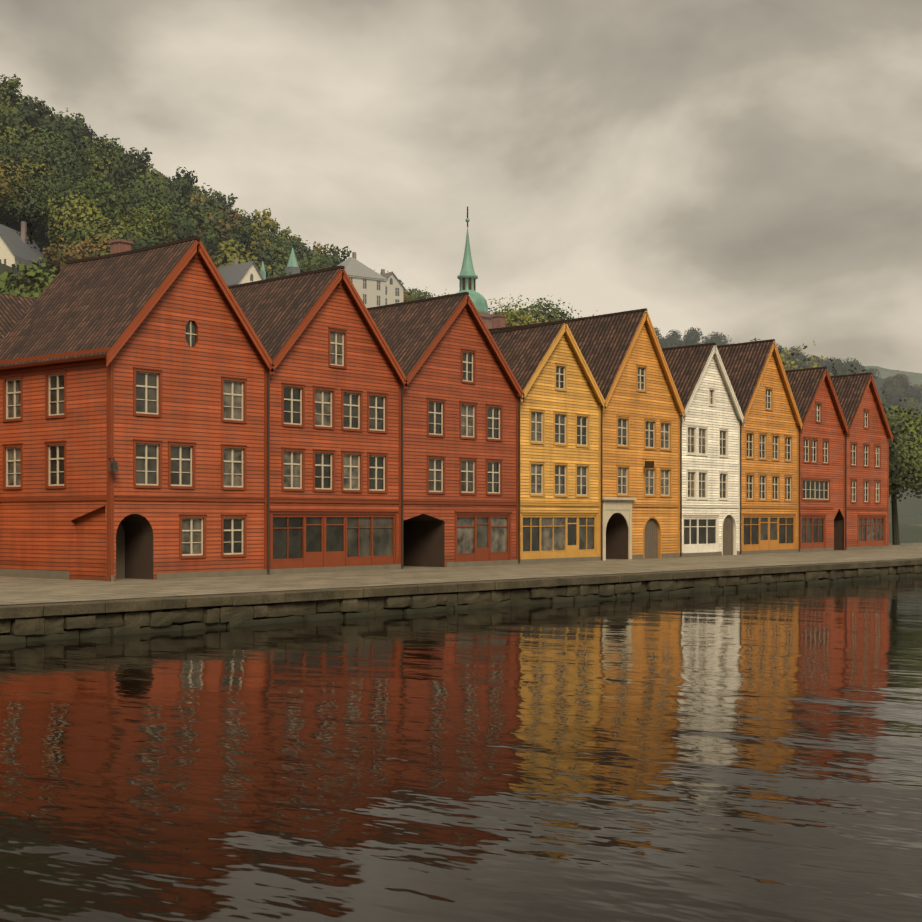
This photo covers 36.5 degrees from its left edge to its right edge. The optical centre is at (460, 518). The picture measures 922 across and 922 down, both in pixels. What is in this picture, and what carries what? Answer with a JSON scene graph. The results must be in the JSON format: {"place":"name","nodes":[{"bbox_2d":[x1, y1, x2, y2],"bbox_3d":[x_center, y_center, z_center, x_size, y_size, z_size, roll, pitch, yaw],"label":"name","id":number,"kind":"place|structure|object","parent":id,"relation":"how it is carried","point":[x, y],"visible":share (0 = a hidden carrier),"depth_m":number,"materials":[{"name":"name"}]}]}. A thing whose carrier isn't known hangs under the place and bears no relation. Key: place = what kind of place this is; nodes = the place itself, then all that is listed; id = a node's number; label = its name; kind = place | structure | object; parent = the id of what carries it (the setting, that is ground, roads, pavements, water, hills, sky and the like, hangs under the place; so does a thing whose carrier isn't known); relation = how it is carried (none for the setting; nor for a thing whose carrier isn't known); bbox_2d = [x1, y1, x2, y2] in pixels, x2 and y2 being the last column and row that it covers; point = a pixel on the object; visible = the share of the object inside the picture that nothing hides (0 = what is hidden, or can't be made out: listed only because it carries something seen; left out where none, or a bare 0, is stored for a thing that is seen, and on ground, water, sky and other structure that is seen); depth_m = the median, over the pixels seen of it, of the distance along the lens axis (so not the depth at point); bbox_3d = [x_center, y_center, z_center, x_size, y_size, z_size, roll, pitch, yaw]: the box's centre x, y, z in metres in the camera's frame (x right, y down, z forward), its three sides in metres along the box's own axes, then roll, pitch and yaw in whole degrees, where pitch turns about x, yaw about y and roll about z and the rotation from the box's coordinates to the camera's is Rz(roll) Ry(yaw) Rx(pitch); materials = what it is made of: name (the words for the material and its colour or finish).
{"place":"outdoors","nodes":[
{"label":"outdoors","id":0,"kind":"place"},
{"bbox_2d":[0,293,36,341],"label":"house roof","id":1,"kind":"structure","parent":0,"point":[13,309],"depth_m":62.23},
{"bbox_2d":[0,252,267,580],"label":"house","id":2,"kind":"structure","parent":0,"point":[166,408],"depth_m":53.17,"materials":[{"name":"wood"}]},
{"bbox_2d":[0,236,273,375],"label":"house roof","id":3,"kind":"structure","parent":2,"relation":"attached to","point":[108,300],"depth_m":54.03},
{"bbox_2d":[0,558,921,921],"bbox_3d":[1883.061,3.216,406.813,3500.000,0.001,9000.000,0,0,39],"label":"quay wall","id":4,"kind":"structure","parent":0,"point":[754,754],"depth_m":18.23,"materials":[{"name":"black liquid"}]},
{"bbox_2d":[0,543,921,604],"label":"quay pavement","id":5,"kind":"structure","parent":0,"point":[18,590],"depth_m":53.86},
{"bbox_2d":[268,279,400,574],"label":"house","id":6,"kind":"structure","parent":5,"relation":"on","point":[335,444],"depth_m":59.74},
{"bbox_2d":[228,265,407,389],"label":"house roof","id":7,"kind":"structure","parent":6,"relation":"attached to","point":[280,312],"depth_m":59.84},
{"bbox_2d":[267,368,846,573],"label":"downpipes","id":8,"kind":"object","parent":6,"relation":"attached to","point":[268,471],"visible":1,"depth_m":69.71,"materials":[{"name":"metal"}]},
{"bbox_2d":[401,305,518,568],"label":"house","id":9,"kind":"structure","parent":5,"relation":"on","point":[460,452],"depth_m":66.50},
{"bbox_2d":[108,239,506,328],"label":"chimneys","id":10,"kind":"object","parent":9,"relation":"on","point":[122,245],"visible":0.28,"depth_m":58.05,"materials":[{"name":"brick"}]},
{"bbox_2d":[367,292,524,401],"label":"house roof","id":11,"kind":"structure","parent":9,"relation":"attached to","point":[413,332],"depth_m":66.34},
{"bbox_2d":[0,559,921,634],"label":"quay cap stones","id":12,"kind":"object","parent":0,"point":[82,608],"visible":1,"depth_m":45.94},
{"bbox_2d":[0,565,921,643],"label":"quay wall stones","id":13,"kind":"object","parent":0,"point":[42,628],"visible":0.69,"depth_m":46.29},
{"bbox_2d":[0,219,921,542],"bbox_3d":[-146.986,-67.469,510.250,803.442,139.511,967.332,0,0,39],"label":"hill terrain","id":14,"kind":"structure","parent":0,"point":[910,531],"depth_m":204.80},
{"bbox_2d":[0,74,22,111],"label":"tree","id":15,"kind":"object","parent":14,"relation":"on","point":[9,89],"visible":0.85,"depth_m":339.82,"materials":[{"name":"green plant"}]},
{"bbox_2d":[0,123,25,153],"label":"tree","id":16,"kind":"object","parent":14,"relation":"on","point":[6,130],"visible":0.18,"depth_m":257.51,"materials":[{"name":"green plant"}]},
{"bbox_2d":[0,137,29,201],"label":"tree","id":17,"kind":"object","parent":14,"relation":"on","point":[9,153],"visible":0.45,"depth_m":236.24,"materials":[{"name":"green plant"}]},
{"bbox_2d":[0,107,31,145],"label":"tree","id":18,"kind":"object","parent":14,"relation":"on","point":[15,124],"visible":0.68,"depth_m":275.10,"materials":[{"name":"green plant"}]},
{"bbox_2d":[0,157,36,231],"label":"tree","id":19,"kind":"object","parent":14,"relation":"on","point":[5,189],"visible":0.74,"depth_m":222.82,"materials":[{"name":"green plant"}]},
{"bbox_2d":[0,221,43,266],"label":"house","id":20,"kind":"structure","parent":14,"relation":"on","point":[15,248],"depth_m":217.11,"materials":[{"name":"beige"}]},
{"bbox_2d":[0,94,55,130],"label":"tree","id":21,"kind":"object","parent":14,"relation":"on","point":[18,103],"visible":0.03,"depth_m":324.21,"materials":[{"name":"green plant"}]},
{"bbox_2d":[0,257,56,297],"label":"tree","id":22,"kind":"object","parent":14,"relation":"on","point":[21,283],"visible":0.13,"depth_m":119.61,"materials":[{"name":"green plant"}]},
{"bbox_2d":[0,176,63,252],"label":"tree","id":23,"kind":"object","parent":14,"relation":"on","point":[32,215],"visible":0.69,"depth_m":222.62,"materials":[{"name":"green plant"}]},
{"bbox_2d":[16,96,48,133],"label":"tree","id":24,"kind":"object","parent":14,"relation":"on","point":[29,117],"visible":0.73,"depth_m":302.78,"materials":[{"name":"green plant"}]},
{"bbox_2d":[1,170,71,238],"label":"tree","id":25,"kind":"object","parent":14,"relation":"on","point":[28,188],"visible":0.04,"depth_m":236.47,"materials":[{"name":"green plant"}]},
{"bbox_2d":[3,151,70,225],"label":"tree","id":26,"kind":"object","parent":14,"relation":"on","point":[33,167],"visible":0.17,"depth_m":238.89,"materials":[{"name":"green plant"}]},
{"bbox_2d":[9,125,74,173],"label":"tree","id":27,"kind":"object","parent":14,"relation":"on","point":[34,141],"visible":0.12,"depth_m":255.69,"materials":[{"name":"green plant"}]},
{"bbox_2d":[16,169,80,243],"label":"tree","id":28,"kind":"object","parent":14,"relation":"on","point":[60,186],"visible":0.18,"depth_m":227.63,"materials":[{"name":"green plant"}]},
{"bbox_2d":[23,137,87,190],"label":"tree","id":29,"kind":"object","parent":14,"relation":"on","point":[63,163],"visible":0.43,"depth_m":243.15,"materials":[{"name":"green plant"}]},
{"bbox_2d":[28,189,87,245],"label":"tree","id":30,"kind":"object","parent":14,"relation":"on","point":[60,200],"visible":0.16,"depth_m":222.91,"materials":[{"name":"green plant"}]},
{"bbox_2d":[37,135,92,176],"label":"tree","id":31,"kind":"object","parent":14,"relation":"on","point":[81,154],"visible":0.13,"depth_m":259.37,"materials":[{"name":"green plant"}]},
{"bbox_2d":[45,114,87,149],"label":"tree","id":32,"kind":"object","parent":14,"relation":"on","point":[65,122],"visible":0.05,"depth_m":337.00,"materials":[{"name":"green plant"}]},
{"bbox_2d":[44,171,93,211],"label":"tree","id":33,"kind":"object","parent":14,"relation":"on","point":[80,177],"visible":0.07,"depth_m":237.82,"materials":[{"name":"green plant"}]},
{"bbox_2d":[51,117,91,147],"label":"tree","id":34,"kind":"object","parent":14,"relation":"on","point":[76,124],"visible":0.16,"depth_m":323.08,"materials":[{"name":"green plant"}]},
{"bbox_2d":[57,129,86,151],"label":"tree","id":35,"kind":"object","parent":14,"relation":"on","point":[76,142],"visible":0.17,"depth_m":284.81,"materials":[{"name":"green plant"}]},
{"bbox_2d":[53,225,93,265],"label":"tree","id":36,"kind":"object","parent":14,"relation":"on","point":[76,233],"visible":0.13,"depth_m":203.03,"materials":[{"name":"green plant"}]},
{"bbox_2d":[40,231,115,277],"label":"tree","id":37,"kind":"object","parent":14,"relation":"on","point":[74,253],"visible":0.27,"depth_m":190.37,"materials":[{"name":"green plant"}]},
{"bbox_2d":[42,192,115,256],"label":"tree","id":38,"kind":"object","parent":14,"relation":"on","point":[82,218],"visible":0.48,"depth_m":206.60,"materials":[{"name":"green plant"}]},
{"bbox_2d":[81,144,106,176],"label":"tree","id":39,"kind":"object","parent":14,"relation":"on","point":[98,153],"visible":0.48,"depth_m":280.33,"materials":[{"name":"green plant"}]},
{"bbox_2d":[62,172,136,231],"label":"tree","id":40,"kind":"object","parent":14,"relation":"on","point":[118,206],"visible":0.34,"depth_m":216.80,"materials":[{"name":"green plant"}]},
{"bbox_2d":[88,154,114,187],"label":"tree","id":41,"kind":"object","parent":14,"relation":"on","point":[101,172],"visible":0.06,"depth_m":278.27,"materials":[{"name":"green plant"}]},
{"bbox_2d":[70,215,153,257],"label":"tree","id":42,"kind":"object","parent":14,"relation":"on","point":[114,231],"visible":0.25,"depth_m":200.72,"materials":[{"name":"green plant"}]},
{"bbox_2d":[92,140,135,183],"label":"tree","id":43,"kind":"object","parent":14,"relation":"on","point":[119,159],"visible":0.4,"depth_m":323.75,"materials":[{"name":"green plant"}]},
{"bbox_2d":[78,229,169,258],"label":"tree","id":44,"kind":"object","parent":14,"relation":"on","point":[143,243],"visible":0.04,"depth_m":177.33,"materials":[{"name":"green plant"}]},
{"bbox_2d":[123,147,152,178],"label":"tree","id":45,"kind":"object","parent":14,"relation":"on","point":[140,160],"visible":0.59,"depth_m":334.05,"materials":[{"name":"green plant"}]},
{"bbox_2d":[107,177,183,238],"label":"tree","id":46,"kind":"object","parent":14,"relation":"on","point":[143,196],"visible":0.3,"depth_m":234.98,"materials":[{"name":"green plant"}]},
{"bbox_2d":[118,198,181,242],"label":"tree","id":47,"kind":"object","parent":14,"relation":"on","point":[152,224],"visible":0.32,"depth_m":215.36,"materials":[{"name":"green plant"}]},
{"bbox_2d":[129,168,170,199],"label":"tree","id":48,"kind":"object","parent":14,"relation":"on","point":[148,178],"visible":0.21,"depth_m":315.70,"materials":[{"name":"green plant"}]},
{"bbox_2d":[142,173,184,205],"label":"tree","id":49,"kind":"object","parent":14,"relation":"on","point":[171,189],"visible":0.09,"depth_m":333.22,"materials":[{"name":"green plant"}]},
{"bbox_2d":[144,213,185,243],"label":"tree","id":50,"kind":"object","parent":14,"relation":"on","point":[182,233],"visible":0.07,"depth_m":226.40,"materials":[{"name":"green plant"}]},
{"bbox_2d":[136,198,198,238],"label":"tree","id":51,"kind":"object","parent":14,"relation":"on","point":[188,231],"visible":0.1,"depth_m":240.92,"materials":[{"name":"green plant"}]},
{"bbox_2d":[169,166,197,208],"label":"tree","id":52,"kind":"object","parent":14,"relation":"on","point":[183,184],"visible":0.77,"depth_m":352.80,"materials":[{"name":"green plant"}]},
{"bbox_2d":[164,191,211,232],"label":"tree","id":53,"kind":"object","parent":14,"relation":"on","point":[185,205],"visible":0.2,"depth_m":286.82,"materials":[{"name":"green plant"}]},
{"bbox_2d":[188,183,223,208],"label":"tree","id":54,"kind":"object","parent":14,"relation":"on","point":[215,193],"visible":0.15,"depth_m":381.93,"materials":[{"name":"green plant"}]},
{"bbox_2d":[175,201,238,258],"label":"tree","id":55,"kind":"object","parent":14,"relation":"on","point":[206,220],"visible":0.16,"depth_m":284.59,"materials":[{"name":"green plant"}]},
{"bbox_2d":[187,222,227,266],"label":"tree","id":56,"kind":"object","parent":14,"relation":"on","point":[204,242],"visible":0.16,"depth_m":264.89,"materials":[{"name":"green plant"}]},
{"bbox_2d":[200,230,221,250],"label":"tree","id":57,"kind":"object","parent":14,"relation":"on","point":[216,234],"visible":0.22,"depth_m":280.88,"materials":[{"name":"green plant"}]},
{"bbox_2d":[194,213,231,244],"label":"tree","id":58,"kind":"object","parent":14,"relation":"on","point":[223,227],"visible":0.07,"depth_m":289.04,"materials":[{"name":"green plant"}]},
{"bbox_2d":[196,201,237,231],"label":"tree","id":59,"kind":"object","parent":14,"relation":"on","point":[220,207],"visible":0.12,"depth_m":344.82,"materials":[{"name":"green plant"}]},
{"bbox_2d":[213,192,237,209],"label":"tree","id":60,"kind":"object","parent":14,"relation":"on","point":[232,203],"visible":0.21,"depth_m":436.33,"materials":[{"name":"green plant"}]},
{"bbox_2d":[213,207,243,223],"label":"tree","id":61,"kind":"object","parent":14,"relation":"on","point":[236,219],"visible":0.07,"depth_m":362.18,"materials":[{"name":"green plant"}]},
{"bbox_2d":[205,238,258,268],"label":"tree","id":62,"kind":"object","parent":14,"relation":"on","point":[238,256],"visible":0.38,"depth_m":266.53,"materials":[{"name":"green plant"}]},
{"bbox_2d":[217,259,263,285],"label":"house","id":63,"kind":"structure","parent":14,"relation":"on","point":[235,273],"depth_m":257.91,"materials":[{"name":"beige"}]},
{"bbox_2d":[226,222,255,251],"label":"tree","id":64,"kind":"object","parent":14,"relation":"on","point":[242,238],"visible":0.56,"depth_m":307.57,"materials":[{"name":"green plant"}]},
{"bbox_2d":[250,208,279,233],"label":"tree","id":65,"kind":"object","parent":14,"relation":"on","point":[266,220],"visible":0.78,"depth_m":395.00,"materials":[{"name":"green plant"}]},
{"bbox_2d":[246,243,286,270],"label":"tree","id":66,"kind":"object","parent":14,"relation":"on","point":[268,256],"visible":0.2,"depth_m":307.16,"materials":[{"name":"green plant"}]},
{"bbox_2d":[256,261,290,278],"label":"tree","id":67,"kind":"object","parent":14,"relation":"on","point":[270,273],"visible":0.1,"depth_m":269.43,"materials":[{"name":"green plant"}]},
{"bbox_2d":[269,237,296,259],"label":"tree","id":68,"kind":"object","parent":14,"relation":"on","point":[279,244],"visible":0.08,"depth_m":357.96,"materials":[{"name":"green plant"}]},
{"bbox_2d":[255,245,311,274],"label":"tree","id":69,"kind":"object","parent":14,"relation":"on","point":[287,259],"visible":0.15,"depth_m":309.90,"materials":[{"name":"green plant"}]},
{"bbox_2d":[275,226,300,245],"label":"tree","id":70,"kind":"object","parent":14,"relation":"on","point":[284,233],"visible":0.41,"depth_m":400.38,"materials":[{"name":"green plant"}]},
{"bbox_2d":[285,247,299,275],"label":"turret","id":71,"kind":"object","parent":14,"relation":"on","point":[292,267],"visible":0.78,"depth_m":268.60,"materials":[{"name":"green metal"}]},
{"bbox_2d":[285,238,311,259],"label":"tree","id":72,"kind":"object","parent":14,"relation":"on","point":[302,250],"visible":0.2,"depth_m":372.69,"materials":[{"name":"green plant"}]},
{"bbox_2d":[297,252,329,271],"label":"tree","id":73,"kind":"object","parent":14,"relation":"on","point":[305,257],"visible":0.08,"depth_m":335.21,"materials":[{"name":"green plant"}]},
{"bbox_2d":[309,241,329,257],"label":"tree","id":74,"kind":"object","parent":14,"relation":"on","point":[324,248],"visible":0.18,"depth_m":410.13,"materials":[{"name":"green plant"}]},
{"bbox_2d":[320,244,351,265],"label":"tree","id":75,"kind":"object","parent":14,"relation":"on","point":[336,258],"visible":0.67,"depth_m":368.77,"materials":[{"name":"green plant"}]},
{"bbox_2d":[337,252,387,307],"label":"villa","id":76,"kind":"object","parent":14,"relation":"on","point":[368,283],"visible":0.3,"depth_m":284.19,"materials":[{"name":"beige"}]},
{"bbox_2d":[381,269,405,304],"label":"house","id":77,"kind":"structure","parent":76,"relation":"attached to","point":[394,288],"depth_m":288.70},
{"bbox_2d":[407,287,434,300],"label":"tree","id":78,"kind":"object","parent":14,"relation":"on","point":[419,292],"visible":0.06,"depth_m":305.95,"materials":[{"name":"green plant"}]},
{"bbox_2d":[486,294,551,326],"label":"tree","id":79,"kind":"object","parent":14,"relation":"on","point":[521,317],"visible":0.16,"depth_m":203.76,"materials":[{"name":"green plant"}]},
{"bbox_2d":[488,299,559,326],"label":"tree","id":80,"kind":"object","parent":14,"relation":"on","point":[526,318],"visible":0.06,"depth_m":194.47,"materials":[{"name":"green plant"}]},
{"bbox_2d":[506,295,570,326],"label":"tree","id":81,"kind":"object","parent":14,"relation":"on","point":[539,304],"visible":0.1,"depth_m":210.95,"materials":[{"name":"green plant"}]},
{"bbox_2d":[754,338,835,375],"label":"tree","id":82,"kind":"object","parent":14,"relation":"on","point":[793,361],"visible":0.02,"depth_m":122.06,"materials":[{"name":"green plant"}]},
{"bbox_2d":[793,358,921,481],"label":"tree","id":83,"kind":"object","parent":14,"relation":"on","point":[898,470],"visible":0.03,"depth_m":112.32,"materials":[{"name":"green plant"}]},
{"bbox_2d":[885,398,921,544],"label":"tree","id":84,"kind":"object","parent":14,"relation":"on","point":[909,460],"visible":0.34,"depth_m":118.25,"materials":[{"name":"green plant"}]},
{"bbox_2d":[0,0,921,372],"label":"sky","id":85,"kind":"structure","parent":0,"point":[744,170],"materials":[{"name":"grey"}]},
{"bbox_2d":[457,207,492,328],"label":"church tower","id":86,"kind":"structure","parent":0,"point":[467,277],"depth_m":164.20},
{"bbox_2d":[518,334,600,563],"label":"facade","id":87,"kind":"structure","parent":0,"point":[560,463],"depth_m":72.73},
{"bbox_2d":[490,320,606,410],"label":"house roof","id":88,"kind":"structure","parent":87,"relation":"attached to","point":[526,351],"depth_m":72.63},
{"bbox_2d":[601,322,679,560],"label":"facade","id":89,"kind":"structure","parent":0,"point":[641,417],"depth_m":79.06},
{"bbox_2d":[488,308,685,420],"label":"house roof","id":90,"kind":"structure","parent":89,"relation":"attached to","point":[605,343],"depth_m":78.84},
{"bbox_2d":[602,497,636,559],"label":"door surround","id":91,"kind":"object","parent":89,"relation":"attached to","point":[613,505],"visible":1,"depth_m":76.83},
{"bbox_2d":[680,355,739,556],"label":"facade","id":92,"kind":"structure","parent":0,"point":[711,475],"depth_m":85.16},
{"bbox_2d":[661,343,744,426],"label":"house roof","id":93,"kind":"structure","parent":92,"relation":"attached to","point":[688,365],"depth_m":84.85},
{"bbox_2d":[740,352,798,554],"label":"facade","id":94,"kind":"structure","parent":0,"point":[770,477],"depth_m":91.27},
{"bbox_2d":[717,339,803,433],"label":"house roof","id":95,"kind":"structure","parent":94,"relation":"attached to","point":[745,364],"depth_m":90.96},
{"bbox_2d":[658,338,921,518],"bbox_3d":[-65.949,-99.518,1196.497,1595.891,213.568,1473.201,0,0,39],"label":"hill","id":96,"kind":"structure","parent":0,"point":[908,506],"depth_m":922.19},
{"bbox_2d":[660,334,679,347],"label":"tree","id":97,"kind":"object","parent":96,"relation":"on","point":[669,340],"visible":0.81,"depth_m":1248.36,"materials":[{"name":"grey plant"}]},
{"bbox_2d":[681,330,697,345],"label":"tree","id":98,"kind":"object","parent":96,"relation":"on","point":[689,339],"visible":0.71,"depth_m":1269.37,"materials":[{"name":"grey plant"}]},
{"bbox_2d":[826,361,844,374],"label":"tree","id":99,"kind":"object","parent":96,"relation":"on","point":[830,366],"visible":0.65,"depth_m":1237.28,"materials":[{"name":"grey plant"}]},
{"bbox_2d":[883,376,901,389],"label":"tree","id":100,"kind":"object","parent":96,"relation":"on","point":[899,382],"visible":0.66,"depth_m":1196.82,"materials":[{"name":"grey plant"}]},
{"bbox_2d":[886,387,901,404],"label":"tree","id":101,"kind":"object","parent":96,"relation":"on","point":[892,393],"visible":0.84,"depth_m":1161.04,"materials":[{"name":"grey plant"}]},
{"bbox_2d":[903,386,921,400],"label":"tree","id":102,"kind":"object","parent":96,"relation":"on","point":[917,390],"visible":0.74,"depth_m":1182.21,"materials":[{"name":"grey plant"}]},
{"bbox_2d":[799,378,844,551],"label":"facade","id":103,"kind":"structure","parent":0,"point":[822,482],"depth_m":97.56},
{"bbox_2d":[785,366,849,434],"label":"house roof","id":104,"kind":"structure","parent":103,"relation":"attached to","point":[805,384],"depth_m":97.11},
{"bbox_2d":[845,384,888,549],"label":"facade","id":105,"kind":"structure","parent":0,"point":[868,483],"depth_m":103.64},
{"bbox_2d":[830,373,892,442],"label":"house roof","id":106,"kind":"structure","parent":105,"relation":"attached to","point":[850,390],"depth_m":103.14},
{"bbox_2d":[817,359,921,386],"bbox_3d":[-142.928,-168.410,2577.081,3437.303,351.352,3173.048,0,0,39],"label":"hill","id":107,"kind":"structure","parent":0,"point":[915,378],"depth_m":2644.13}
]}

